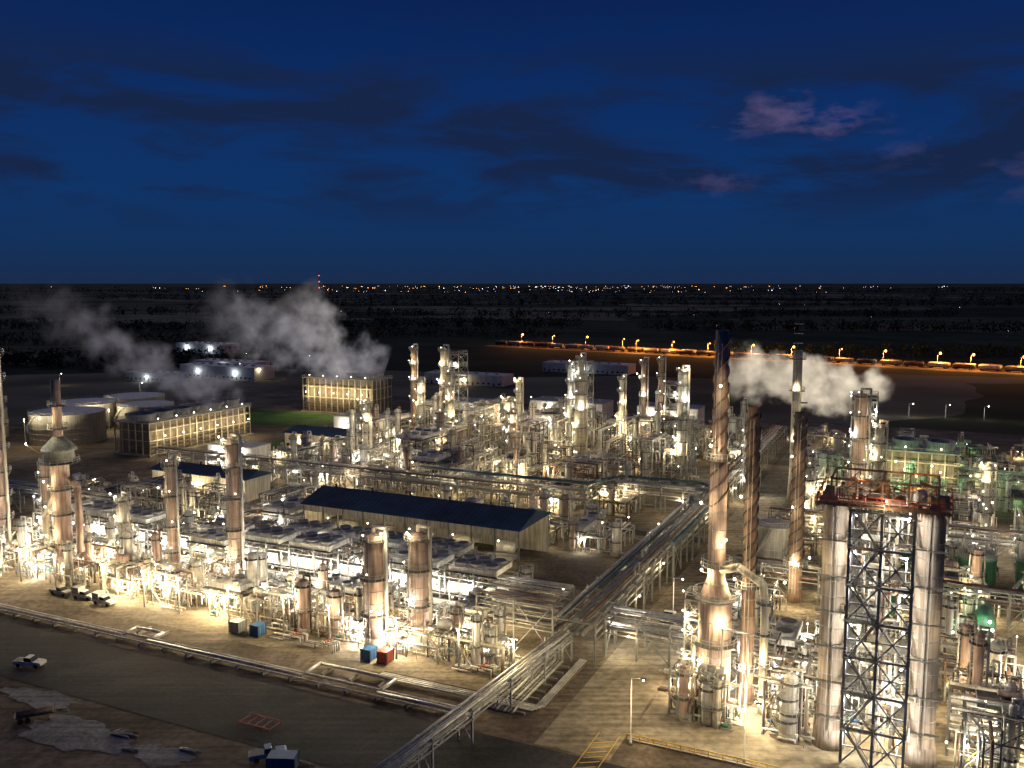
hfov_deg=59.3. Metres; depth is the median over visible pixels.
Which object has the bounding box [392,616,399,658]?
floodlight mast
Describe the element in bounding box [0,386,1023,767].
gravel yard
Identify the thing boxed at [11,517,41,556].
process unit
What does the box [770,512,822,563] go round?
process unit
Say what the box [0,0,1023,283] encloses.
sky
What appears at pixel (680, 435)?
shell
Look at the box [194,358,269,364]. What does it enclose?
warehouse
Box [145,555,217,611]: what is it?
process unit
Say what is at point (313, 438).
walls
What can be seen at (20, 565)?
floodlight mast
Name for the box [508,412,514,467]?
shell
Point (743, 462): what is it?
lattice tower
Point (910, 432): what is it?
process unit
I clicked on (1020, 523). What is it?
process unit
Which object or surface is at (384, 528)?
piping
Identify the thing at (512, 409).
piping
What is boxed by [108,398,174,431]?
storage tank
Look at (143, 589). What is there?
floodlight mast
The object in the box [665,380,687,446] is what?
lattice tower
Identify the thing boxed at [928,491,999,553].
process unit
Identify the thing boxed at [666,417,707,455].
process unit
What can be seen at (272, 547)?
process unit
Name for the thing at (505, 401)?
platforms
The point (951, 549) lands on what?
process unit
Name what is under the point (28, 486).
pipe rack
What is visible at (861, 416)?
platforms
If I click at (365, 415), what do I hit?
shell
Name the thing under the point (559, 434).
process unit
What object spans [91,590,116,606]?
box truck
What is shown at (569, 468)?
process unit
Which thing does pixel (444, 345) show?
piping
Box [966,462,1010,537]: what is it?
piping
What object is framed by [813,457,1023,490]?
pipe rack
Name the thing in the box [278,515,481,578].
air cooler bank
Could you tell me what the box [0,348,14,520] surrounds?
platforms
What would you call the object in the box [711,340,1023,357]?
tree belt
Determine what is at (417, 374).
piping
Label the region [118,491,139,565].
piping
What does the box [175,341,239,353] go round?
warehouse
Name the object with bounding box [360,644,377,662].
shipping container
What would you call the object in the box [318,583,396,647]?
process unit
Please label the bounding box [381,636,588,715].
sleeper pipeway
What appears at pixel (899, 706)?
lamp heads
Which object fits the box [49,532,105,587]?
process unit
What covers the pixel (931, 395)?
ground
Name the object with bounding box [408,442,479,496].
process unit
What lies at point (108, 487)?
process unit
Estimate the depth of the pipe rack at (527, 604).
174.86 m
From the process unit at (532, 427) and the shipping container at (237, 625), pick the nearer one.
the shipping container at (237, 625)
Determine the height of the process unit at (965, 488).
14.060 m
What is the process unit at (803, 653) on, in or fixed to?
on the process yard at (1005, 579)
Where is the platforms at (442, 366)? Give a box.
[438,347,449,407]
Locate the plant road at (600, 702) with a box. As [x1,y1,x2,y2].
[534,426,834,760]
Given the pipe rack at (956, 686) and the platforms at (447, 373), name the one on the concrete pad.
the pipe rack at (956, 686)
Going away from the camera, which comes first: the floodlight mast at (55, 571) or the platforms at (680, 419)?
the floodlight mast at (55, 571)
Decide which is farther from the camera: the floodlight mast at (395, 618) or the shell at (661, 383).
the shell at (661, 383)
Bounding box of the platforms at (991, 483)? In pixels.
[975,463,996,534]
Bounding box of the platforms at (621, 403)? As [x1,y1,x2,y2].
[616,376,625,444]
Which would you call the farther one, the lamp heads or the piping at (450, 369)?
the piping at (450, 369)
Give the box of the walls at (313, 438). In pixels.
[285,433,360,451]
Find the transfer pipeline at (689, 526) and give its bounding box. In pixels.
[420,465,709,582]
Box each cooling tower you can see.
[112,397,253,456]
[301,369,393,414]
[865,436,960,492]
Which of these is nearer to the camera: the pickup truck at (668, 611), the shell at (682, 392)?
the pickup truck at (668, 611)
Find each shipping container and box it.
[228,617,246,633]
[249,621,266,637]
[266,749,299,767]
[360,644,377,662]
[377,646,393,664]
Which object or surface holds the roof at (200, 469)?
on the walls at (253, 488)
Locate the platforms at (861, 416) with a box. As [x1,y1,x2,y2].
[849,391,870,508]
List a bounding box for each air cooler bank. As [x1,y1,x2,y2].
[32,493,519,613]
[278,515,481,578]
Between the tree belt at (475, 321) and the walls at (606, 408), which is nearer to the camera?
the walls at (606, 408)
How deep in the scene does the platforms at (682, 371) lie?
344.73 m
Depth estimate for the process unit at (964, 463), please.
309.58 m
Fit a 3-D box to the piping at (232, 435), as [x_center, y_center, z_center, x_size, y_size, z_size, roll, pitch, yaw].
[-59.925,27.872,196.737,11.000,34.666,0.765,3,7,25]
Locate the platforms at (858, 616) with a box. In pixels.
[811,477,953,758]
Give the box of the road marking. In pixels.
[573,732,619,767]
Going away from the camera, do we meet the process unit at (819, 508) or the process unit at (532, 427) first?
the process unit at (819, 508)
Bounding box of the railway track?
[486,344,1023,374]
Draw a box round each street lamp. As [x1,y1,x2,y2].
[629,677,646,744]
[673,577,684,613]
[742,702,761,761]
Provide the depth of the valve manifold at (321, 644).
172.27 m
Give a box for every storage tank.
[4,405,8,436]
[23,404,106,447]
[48,396,117,428]
[103,390,164,403]
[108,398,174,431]
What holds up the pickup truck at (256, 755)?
on the perimeter road at (327, 731)
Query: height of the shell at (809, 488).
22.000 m
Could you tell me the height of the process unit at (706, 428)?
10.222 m
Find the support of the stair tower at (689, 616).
on the concrete pad
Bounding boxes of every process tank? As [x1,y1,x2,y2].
[756,514,789,580]
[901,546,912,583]
[957,547,997,588]
[1012,552,1023,589]
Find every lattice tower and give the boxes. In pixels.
[447,349,467,436]
[569,360,593,455]
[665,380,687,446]
[741,429,761,493]
[848,390,878,509]
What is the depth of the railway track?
798.09 m
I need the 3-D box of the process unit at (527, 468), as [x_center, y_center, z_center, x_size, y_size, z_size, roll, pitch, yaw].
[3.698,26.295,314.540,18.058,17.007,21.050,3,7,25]
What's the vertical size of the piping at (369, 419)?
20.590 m
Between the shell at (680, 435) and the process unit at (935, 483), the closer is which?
the process unit at (935, 483)
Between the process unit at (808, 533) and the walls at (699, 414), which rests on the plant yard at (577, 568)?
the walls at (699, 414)
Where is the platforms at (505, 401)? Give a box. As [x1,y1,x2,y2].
[502,397,512,454]
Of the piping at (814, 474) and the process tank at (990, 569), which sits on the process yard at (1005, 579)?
the process tank at (990, 569)
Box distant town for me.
[153,286,959,332]
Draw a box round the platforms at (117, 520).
[112,494,131,553]
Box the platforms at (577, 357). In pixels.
[575,355,585,377]
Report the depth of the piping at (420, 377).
370.85 m
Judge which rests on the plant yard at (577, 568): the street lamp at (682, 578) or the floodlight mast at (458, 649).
the floodlight mast at (458, 649)
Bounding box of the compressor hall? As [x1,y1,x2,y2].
[300,483,551,572]
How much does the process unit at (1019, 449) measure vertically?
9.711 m
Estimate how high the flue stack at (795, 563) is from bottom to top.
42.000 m
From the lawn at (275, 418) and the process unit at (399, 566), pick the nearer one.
the process unit at (399, 566)
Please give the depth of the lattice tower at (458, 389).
380.01 m
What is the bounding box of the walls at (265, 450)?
[208,444,270,460]
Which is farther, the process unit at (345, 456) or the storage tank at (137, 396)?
the storage tank at (137, 396)
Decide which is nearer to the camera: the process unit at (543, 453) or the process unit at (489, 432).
the process unit at (543, 453)
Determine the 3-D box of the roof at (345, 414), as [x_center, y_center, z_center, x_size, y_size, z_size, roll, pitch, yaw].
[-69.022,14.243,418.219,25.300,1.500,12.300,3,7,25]
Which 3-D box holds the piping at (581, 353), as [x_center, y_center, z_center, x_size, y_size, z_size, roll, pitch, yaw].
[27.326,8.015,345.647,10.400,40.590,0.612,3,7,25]
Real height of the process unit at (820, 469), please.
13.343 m
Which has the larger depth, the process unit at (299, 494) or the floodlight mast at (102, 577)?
the process unit at (299, 494)
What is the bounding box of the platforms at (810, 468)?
[805,452,814,514]
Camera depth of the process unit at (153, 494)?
277.74 m
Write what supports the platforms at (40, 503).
attached to the shell at (44, 492)
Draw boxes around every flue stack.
[688,330,738,707]
[732,406,761,705]
[783,412,807,602]
[786,323,805,503]
[799,402,810,550]
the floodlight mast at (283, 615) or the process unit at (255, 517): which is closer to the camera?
the floodlight mast at (283, 615)
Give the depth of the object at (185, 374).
653.84 m
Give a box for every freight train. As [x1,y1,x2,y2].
[495,340,1023,372]
[500,340,1023,370]
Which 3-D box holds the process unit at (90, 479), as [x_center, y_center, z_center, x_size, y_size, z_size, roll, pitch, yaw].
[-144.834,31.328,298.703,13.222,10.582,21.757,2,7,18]
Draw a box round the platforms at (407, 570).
[403,528,432,638]
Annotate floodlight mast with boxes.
[17,548,21,581]
[52,554,56,586]
[100,563,103,590]
[140,570,145,606]
[176,577,180,613]
[225,586,229,620]
[280,596,286,635]
[325,604,332,642]
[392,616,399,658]
[455,628,462,671]
[509,638,517,680]
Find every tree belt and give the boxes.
[0,286,1022,293]
[0,292,1023,300]
[0,305,957,318]
[0,315,583,331]
[0,325,564,345]
[0,340,365,370]
[186,297,1023,307]
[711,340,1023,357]
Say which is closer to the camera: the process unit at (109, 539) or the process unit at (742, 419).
the process unit at (109, 539)
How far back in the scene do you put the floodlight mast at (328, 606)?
173.99 m
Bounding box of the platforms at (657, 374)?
[656,357,664,414]
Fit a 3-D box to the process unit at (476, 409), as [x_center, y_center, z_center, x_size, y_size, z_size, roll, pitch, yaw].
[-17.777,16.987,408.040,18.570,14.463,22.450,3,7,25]
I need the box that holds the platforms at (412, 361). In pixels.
[409,346,418,425]
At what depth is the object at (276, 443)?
395.15 m
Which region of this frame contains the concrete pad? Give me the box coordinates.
[629,634,1023,767]
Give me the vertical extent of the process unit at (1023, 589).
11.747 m
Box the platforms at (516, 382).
[514,379,522,427]
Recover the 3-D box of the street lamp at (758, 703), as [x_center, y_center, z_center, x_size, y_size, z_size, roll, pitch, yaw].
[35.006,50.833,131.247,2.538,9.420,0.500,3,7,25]
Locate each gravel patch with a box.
[0,687,76,710]
[18,714,133,754]
[133,743,195,767]
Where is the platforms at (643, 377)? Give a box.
[638,360,648,439]
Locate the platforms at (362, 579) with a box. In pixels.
[358,529,389,642]
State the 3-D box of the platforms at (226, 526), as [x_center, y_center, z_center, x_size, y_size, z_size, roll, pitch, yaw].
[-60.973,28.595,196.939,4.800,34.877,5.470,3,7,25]
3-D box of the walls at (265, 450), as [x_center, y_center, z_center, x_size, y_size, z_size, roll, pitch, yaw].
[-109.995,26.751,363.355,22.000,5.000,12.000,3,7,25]
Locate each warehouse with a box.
[125,369,184,382]
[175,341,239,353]
[179,362,274,380]
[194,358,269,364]
[424,370,512,386]
[542,360,635,374]
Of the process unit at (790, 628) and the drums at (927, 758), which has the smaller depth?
the drums at (927, 758)
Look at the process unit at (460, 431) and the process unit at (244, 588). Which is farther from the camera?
the process unit at (460, 431)
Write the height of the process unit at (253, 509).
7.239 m
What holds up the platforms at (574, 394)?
attached to the shell at (579, 400)
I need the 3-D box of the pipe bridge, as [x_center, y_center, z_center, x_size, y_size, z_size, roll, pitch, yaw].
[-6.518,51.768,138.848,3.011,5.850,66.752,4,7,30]
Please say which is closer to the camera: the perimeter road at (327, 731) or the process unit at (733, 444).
the perimeter road at (327, 731)
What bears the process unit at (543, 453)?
on the plant yard at (577, 568)
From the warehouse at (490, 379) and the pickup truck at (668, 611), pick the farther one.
the warehouse at (490, 379)
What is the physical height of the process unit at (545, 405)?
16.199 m
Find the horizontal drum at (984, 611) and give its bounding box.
[881,461,1023,632]
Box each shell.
[0,359,10,554]
[38,461,51,550]
[118,497,127,553]
[362,402,368,444]
[411,347,416,426]
[417,380,423,427]
[437,412,442,449]
[440,348,447,421]
[447,372,452,421]
[505,400,510,458]
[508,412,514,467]
[517,380,521,432]
[567,365,572,445]
[574,379,585,467]
[578,356,583,377]
[619,377,624,445]
[640,361,646,448]
[658,358,663,441]
[675,418,685,485]
[677,369,687,463]
[804,453,812,528]
[852,393,867,518]
[870,424,884,526]
[979,467,992,548]
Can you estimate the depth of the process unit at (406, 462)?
313.35 m
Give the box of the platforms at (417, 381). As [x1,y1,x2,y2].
[415,378,425,421]
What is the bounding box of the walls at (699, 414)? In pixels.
[637,406,704,423]
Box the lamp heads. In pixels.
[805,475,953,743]
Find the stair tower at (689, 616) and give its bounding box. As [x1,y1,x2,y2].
[681,586,702,672]
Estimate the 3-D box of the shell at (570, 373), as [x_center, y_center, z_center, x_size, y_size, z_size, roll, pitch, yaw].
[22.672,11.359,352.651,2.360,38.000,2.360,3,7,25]
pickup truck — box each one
[12,654,46,668]
[49,585,71,596]
[248,743,286,763]
[660,609,675,622]
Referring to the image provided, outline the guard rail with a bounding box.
[626,733,783,767]
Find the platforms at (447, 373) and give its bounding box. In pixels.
[445,370,453,420]
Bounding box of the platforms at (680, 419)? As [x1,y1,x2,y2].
[674,415,687,473]
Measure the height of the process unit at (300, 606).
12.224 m
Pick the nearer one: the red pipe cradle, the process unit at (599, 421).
the red pipe cradle
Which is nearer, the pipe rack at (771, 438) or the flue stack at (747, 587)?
the flue stack at (747, 587)
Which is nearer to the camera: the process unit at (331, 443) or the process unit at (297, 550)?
the process unit at (297, 550)
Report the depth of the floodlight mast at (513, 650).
157.39 m
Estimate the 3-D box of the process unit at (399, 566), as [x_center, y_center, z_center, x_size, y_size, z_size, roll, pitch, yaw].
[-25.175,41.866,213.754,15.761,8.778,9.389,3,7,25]
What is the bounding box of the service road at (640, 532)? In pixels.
[270,486,707,542]
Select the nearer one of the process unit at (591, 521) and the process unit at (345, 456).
the process unit at (591, 521)
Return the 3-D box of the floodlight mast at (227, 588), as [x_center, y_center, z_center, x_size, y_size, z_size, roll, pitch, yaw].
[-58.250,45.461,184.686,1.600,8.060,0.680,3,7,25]
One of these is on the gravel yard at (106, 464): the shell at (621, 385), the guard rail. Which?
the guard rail
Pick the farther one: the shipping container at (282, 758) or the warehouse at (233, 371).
the warehouse at (233, 371)
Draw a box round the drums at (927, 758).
[811,500,946,767]
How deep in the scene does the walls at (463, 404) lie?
457.80 m
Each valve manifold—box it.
[267,631,307,645]
[298,638,339,653]
[451,662,496,678]
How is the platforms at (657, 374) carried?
attached to the process unit at (659, 427)
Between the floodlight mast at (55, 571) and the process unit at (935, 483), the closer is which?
the floodlight mast at (55, 571)
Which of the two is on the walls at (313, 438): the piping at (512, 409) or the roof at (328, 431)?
the roof at (328, 431)
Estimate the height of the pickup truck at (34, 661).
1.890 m
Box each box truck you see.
[71,585,91,600]
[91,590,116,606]
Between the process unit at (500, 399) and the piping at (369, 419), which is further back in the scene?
the process unit at (500, 399)
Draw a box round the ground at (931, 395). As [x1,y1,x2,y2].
[0,284,1023,434]
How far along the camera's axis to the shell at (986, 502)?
235.15 m
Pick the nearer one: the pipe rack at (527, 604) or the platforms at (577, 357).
the pipe rack at (527, 604)
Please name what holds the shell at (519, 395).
on the plant yard at (577, 568)
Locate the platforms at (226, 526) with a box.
[219,437,246,573]
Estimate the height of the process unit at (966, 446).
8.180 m
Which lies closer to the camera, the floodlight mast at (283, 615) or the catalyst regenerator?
the floodlight mast at (283, 615)
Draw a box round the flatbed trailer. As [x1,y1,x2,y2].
[12,703,65,724]
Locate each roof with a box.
[149,458,272,480]
[207,439,270,448]
[282,423,359,436]
[333,412,391,417]
[425,397,490,402]
[530,396,613,404]
[637,402,704,409]
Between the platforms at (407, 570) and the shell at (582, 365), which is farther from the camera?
the shell at (582, 365)
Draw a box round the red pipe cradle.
[238,713,280,732]
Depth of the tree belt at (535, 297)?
3592.64 m
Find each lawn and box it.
[246,408,333,427]
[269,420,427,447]
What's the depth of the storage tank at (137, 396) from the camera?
472.75 m
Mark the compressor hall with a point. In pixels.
(504, 530)
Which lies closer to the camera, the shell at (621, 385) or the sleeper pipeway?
the sleeper pipeway
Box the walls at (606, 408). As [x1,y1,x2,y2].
[530,401,612,418]
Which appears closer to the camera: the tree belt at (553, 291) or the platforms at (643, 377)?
the platforms at (643, 377)
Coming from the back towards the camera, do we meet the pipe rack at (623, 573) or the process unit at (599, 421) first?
the process unit at (599, 421)
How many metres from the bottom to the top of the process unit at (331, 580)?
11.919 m
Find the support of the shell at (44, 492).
on the plant yard at (577, 568)
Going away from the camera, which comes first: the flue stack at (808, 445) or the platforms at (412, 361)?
the flue stack at (808, 445)
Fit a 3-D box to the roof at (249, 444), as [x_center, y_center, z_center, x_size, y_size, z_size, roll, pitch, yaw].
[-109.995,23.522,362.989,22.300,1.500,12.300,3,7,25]
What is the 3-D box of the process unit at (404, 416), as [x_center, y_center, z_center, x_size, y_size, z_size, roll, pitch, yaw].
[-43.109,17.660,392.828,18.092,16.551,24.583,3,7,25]
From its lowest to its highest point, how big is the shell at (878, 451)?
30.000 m
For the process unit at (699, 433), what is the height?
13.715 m
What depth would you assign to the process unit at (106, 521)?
260.40 m
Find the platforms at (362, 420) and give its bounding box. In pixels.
[360,400,370,445]
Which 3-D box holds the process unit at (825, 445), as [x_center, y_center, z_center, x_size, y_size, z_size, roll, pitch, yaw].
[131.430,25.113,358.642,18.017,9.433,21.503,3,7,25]
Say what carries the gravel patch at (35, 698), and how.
on the gravel yard at (106, 464)
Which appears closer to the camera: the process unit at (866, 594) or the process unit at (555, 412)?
the process unit at (866, 594)
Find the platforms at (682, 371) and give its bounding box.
[675,367,689,417]
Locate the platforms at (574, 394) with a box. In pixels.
[572,377,586,454]
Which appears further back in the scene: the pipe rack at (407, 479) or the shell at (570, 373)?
the shell at (570, 373)
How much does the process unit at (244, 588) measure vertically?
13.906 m
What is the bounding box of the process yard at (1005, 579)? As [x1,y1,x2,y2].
[625,434,1023,737]
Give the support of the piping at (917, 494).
attached to the steel lattice
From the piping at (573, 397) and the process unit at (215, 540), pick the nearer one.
the process unit at (215, 540)
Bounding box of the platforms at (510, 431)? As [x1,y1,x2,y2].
[505,410,517,454]
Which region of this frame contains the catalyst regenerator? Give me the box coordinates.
[25,379,93,577]
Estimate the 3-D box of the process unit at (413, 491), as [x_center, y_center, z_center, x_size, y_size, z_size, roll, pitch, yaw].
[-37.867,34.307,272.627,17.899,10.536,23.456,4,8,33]
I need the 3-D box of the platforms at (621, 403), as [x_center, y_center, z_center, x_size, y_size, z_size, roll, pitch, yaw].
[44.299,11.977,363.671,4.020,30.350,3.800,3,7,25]
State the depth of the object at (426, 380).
612.28 m
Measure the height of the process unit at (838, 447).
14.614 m
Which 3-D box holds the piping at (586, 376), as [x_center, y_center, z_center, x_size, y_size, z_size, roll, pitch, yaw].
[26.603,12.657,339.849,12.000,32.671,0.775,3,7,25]
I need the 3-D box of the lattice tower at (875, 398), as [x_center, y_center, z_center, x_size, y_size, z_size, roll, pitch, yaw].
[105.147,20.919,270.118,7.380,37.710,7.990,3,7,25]
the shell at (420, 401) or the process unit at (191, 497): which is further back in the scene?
the shell at (420, 401)
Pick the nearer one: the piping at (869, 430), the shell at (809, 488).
the shell at (809, 488)
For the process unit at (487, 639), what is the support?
on the plant yard at (577, 568)
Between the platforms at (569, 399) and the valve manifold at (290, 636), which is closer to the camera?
the valve manifold at (290, 636)
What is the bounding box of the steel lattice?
[816,467,952,767]
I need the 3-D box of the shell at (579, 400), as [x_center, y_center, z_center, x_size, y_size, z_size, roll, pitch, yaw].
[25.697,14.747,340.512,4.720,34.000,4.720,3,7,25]
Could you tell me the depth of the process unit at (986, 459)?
334.90 m
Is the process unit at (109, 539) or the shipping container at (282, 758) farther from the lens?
the process unit at (109, 539)
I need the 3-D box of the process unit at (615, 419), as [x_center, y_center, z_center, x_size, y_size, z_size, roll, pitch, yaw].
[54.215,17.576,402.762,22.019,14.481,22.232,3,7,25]
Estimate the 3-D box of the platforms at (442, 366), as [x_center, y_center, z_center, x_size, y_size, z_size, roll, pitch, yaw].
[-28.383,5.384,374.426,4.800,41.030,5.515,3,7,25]
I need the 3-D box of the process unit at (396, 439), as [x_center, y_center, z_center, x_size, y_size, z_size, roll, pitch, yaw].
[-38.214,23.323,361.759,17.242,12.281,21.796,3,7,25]
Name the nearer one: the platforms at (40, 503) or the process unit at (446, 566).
the process unit at (446, 566)
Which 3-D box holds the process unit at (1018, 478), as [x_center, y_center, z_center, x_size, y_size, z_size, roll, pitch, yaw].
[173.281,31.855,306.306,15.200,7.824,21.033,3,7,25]
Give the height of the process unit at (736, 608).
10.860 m
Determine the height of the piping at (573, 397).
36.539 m
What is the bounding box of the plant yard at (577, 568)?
[0,407,808,710]
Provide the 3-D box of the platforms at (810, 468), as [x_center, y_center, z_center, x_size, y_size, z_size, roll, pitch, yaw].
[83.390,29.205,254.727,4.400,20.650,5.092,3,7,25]
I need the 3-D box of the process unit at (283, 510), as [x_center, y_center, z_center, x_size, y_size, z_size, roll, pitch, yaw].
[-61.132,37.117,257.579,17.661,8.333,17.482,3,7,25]
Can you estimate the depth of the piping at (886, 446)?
254.21 m
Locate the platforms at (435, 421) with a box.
[434,409,443,443]
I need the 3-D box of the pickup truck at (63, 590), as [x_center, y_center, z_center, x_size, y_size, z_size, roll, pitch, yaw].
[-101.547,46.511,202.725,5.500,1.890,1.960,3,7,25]
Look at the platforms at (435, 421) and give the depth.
334.66 m
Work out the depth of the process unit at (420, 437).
325.65 m
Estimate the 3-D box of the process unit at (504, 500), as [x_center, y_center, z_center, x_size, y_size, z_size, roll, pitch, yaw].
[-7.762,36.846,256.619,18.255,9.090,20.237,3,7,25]
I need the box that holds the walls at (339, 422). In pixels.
[334,416,392,436]
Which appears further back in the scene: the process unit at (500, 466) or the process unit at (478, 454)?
the process unit at (478, 454)
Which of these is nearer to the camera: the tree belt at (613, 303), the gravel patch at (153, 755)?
the gravel patch at (153, 755)
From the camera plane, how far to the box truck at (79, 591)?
199.69 m
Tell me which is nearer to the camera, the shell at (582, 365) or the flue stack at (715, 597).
the flue stack at (715, 597)
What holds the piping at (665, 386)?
attached to the process unit at (659, 427)
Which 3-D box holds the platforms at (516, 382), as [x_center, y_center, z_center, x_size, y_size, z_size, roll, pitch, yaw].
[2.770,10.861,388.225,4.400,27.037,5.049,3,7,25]
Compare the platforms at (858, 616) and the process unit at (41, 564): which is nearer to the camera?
the platforms at (858, 616)
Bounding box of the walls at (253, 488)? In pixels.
[152,470,270,501]
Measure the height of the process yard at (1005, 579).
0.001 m
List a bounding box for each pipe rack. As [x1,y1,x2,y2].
[8,479,125,520]
[155,445,591,515]
[475,574,574,652]
[551,486,729,665]
[596,478,709,520]
[603,605,781,679]
[704,425,787,506]
[732,554,1023,632]
[768,505,1023,561]
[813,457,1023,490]
[945,681,1023,762]
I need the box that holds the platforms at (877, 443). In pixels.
[869,422,887,487]
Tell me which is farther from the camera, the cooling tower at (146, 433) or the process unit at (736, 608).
the cooling tower at (146, 433)
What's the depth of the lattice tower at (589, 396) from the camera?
355.50 m
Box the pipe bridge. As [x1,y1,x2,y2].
[374,630,572,767]
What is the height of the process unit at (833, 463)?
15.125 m
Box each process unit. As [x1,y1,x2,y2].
[0,516,29,573]
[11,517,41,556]
[15,521,55,578]
[34,471,105,520]
[34,504,105,563]
[36,471,104,490]
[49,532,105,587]
[84,508,149,571]
[88,471,151,499]
[88,492,139,522]
[96,527,160,599]
[117,503,205,530]
[120,468,197,509]
[140,529,190,581]
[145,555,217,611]
[165,506,226,535]
[178,473,244,518]
[184,524,246,593]
[202,547,277,621]
[215,501,277,520]
[244,515,277,542]
[248,523,281,548]
[253,547,314,605]
[258,492,338,526]
[259,469,319,504]
[259,574,328,636]
[271,431,319,479]
[280,529,324,556]
[295,488,363,516]
[311,559,362,621]
[312,435,359,465]
[313,446,363,484]
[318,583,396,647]
[330,537,362,575]
[347,404,400,456]
[351,443,399,470]
[355,444,414,491]
[374,484,416,495]
[383,408,430,445]
[386,601,471,664]
[388,576,449,636]
[389,542,407,568]
[390,430,435,452]
[391,416,448,476]
[404,483,452,499]
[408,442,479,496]
[425,389,462,433]
[428,416,475,454]
[432,545,471,593]
[441,427,501,483]
[442,583,497,639]
[446,604,522,676]
[454,493,514,506]
[455,404,492,439]
[462,399,504,453]
[466,460,527,504]
[474,552,533,600]
[491,393,536,432]
[493,430,547,489]
[495,397,529,418]
[515,400,551,451]
[520,489,571,545]
[521,396,565,444]
[523,472,589,510]
[526,432,577,475]
[534,399,558,427]
[543,452,606,491]
[544,416,596,457]
[563,500,639,556]
[572,402,607,437]
[578,433,639,479]
[582,461,652,516]
[590,417,639,462]
[603,410,648,440]
[616,409,654,452]
[636,391,697,469]
[636,433,696,485]
[657,660,746,731]
[666,414,710,446]
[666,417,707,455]
[675,644,697,684]
[697,416,712,435]
[703,416,744,460]
[709,398,747,448]
[726,573,786,626]
[752,642,817,717]
[754,663,814,747]
[768,609,856,674]
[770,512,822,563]
[785,504,823,536]
[806,423,845,444]
[811,431,851,472]
[811,461,844,508]
[813,450,847,487]
[814,577,885,633]
[819,433,852,451]
[848,618,908,735]
[856,543,899,603]
[871,460,928,514]
[897,427,929,444]
[918,473,974,509]
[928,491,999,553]
[939,614,1023,714]
[940,588,996,661]
[944,479,997,533]
[944,544,1000,617]
[945,525,998,576]
[945,626,1023,757]
[947,675,1023,767]
[953,458,993,490]
[955,432,997,456]
[970,452,1014,475]
[995,473,1023,512]
[998,466,1023,487]
[1007,501,1023,551]
[1008,438,1023,459]
[1009,533,1023,570]
[1021,571,1023,619]
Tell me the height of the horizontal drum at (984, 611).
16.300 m
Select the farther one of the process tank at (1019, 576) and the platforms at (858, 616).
the process tank at (1019, 576)
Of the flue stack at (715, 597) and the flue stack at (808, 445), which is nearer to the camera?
the flue stack at (715, 597)
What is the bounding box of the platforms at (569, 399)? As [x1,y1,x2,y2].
[565,364,574,448]
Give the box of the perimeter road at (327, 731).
[0,620,626,767]
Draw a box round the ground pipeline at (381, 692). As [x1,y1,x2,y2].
[0,603,509,723]
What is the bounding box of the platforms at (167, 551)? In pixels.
[158,458,182,581]
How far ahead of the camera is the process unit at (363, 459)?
336.94 m
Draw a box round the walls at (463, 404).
[425,401,488,419]
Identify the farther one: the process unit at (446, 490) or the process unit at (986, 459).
the process unit at (986, 459)
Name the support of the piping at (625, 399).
attached to the shell at (621, 385)
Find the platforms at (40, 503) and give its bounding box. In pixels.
[34,465,49,554]
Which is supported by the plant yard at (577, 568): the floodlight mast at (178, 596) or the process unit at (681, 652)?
the floodlight mast at (178, 596)
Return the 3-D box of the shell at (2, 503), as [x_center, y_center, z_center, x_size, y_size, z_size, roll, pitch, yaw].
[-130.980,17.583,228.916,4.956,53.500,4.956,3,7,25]
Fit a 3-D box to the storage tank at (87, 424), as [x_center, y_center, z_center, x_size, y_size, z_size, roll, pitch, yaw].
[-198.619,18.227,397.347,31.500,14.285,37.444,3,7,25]
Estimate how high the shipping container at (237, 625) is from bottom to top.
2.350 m
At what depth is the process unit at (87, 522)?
229.50 m
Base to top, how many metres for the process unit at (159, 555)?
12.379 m
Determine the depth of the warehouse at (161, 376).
636.53 m
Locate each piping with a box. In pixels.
[0,366,17,543]
[42,455,53,521]
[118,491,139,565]
[161,453,189,576]
[226,433,260,586]
[353,524,406,635]
[358,399,370,448]
[397,524,436,627]
[410,343,417,426]
[416,376,425,427]
[439,344,448,386]
[439,408,444,444]
[446,368,454,421]
[498,396,519,451]
[507,408,517,454]
[518,377,523,413]
[563,361,574,452]
[573,374,587,455]
[580,352,587,454]
[618,374,633,446]
[634,357,648,454]
[656,354,665,432]
[669,413,698,477]
[676,365,698,454]
[727,382,738,452]
[807,448,816,514]
[834,473,937,764]
[849,388,872,509]
[868,419,888,515]
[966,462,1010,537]
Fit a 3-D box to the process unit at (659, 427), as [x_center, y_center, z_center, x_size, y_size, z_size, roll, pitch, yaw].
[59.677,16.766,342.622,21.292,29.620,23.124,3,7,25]
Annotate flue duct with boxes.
[691,563,773,717]
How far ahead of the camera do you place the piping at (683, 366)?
345.75 m

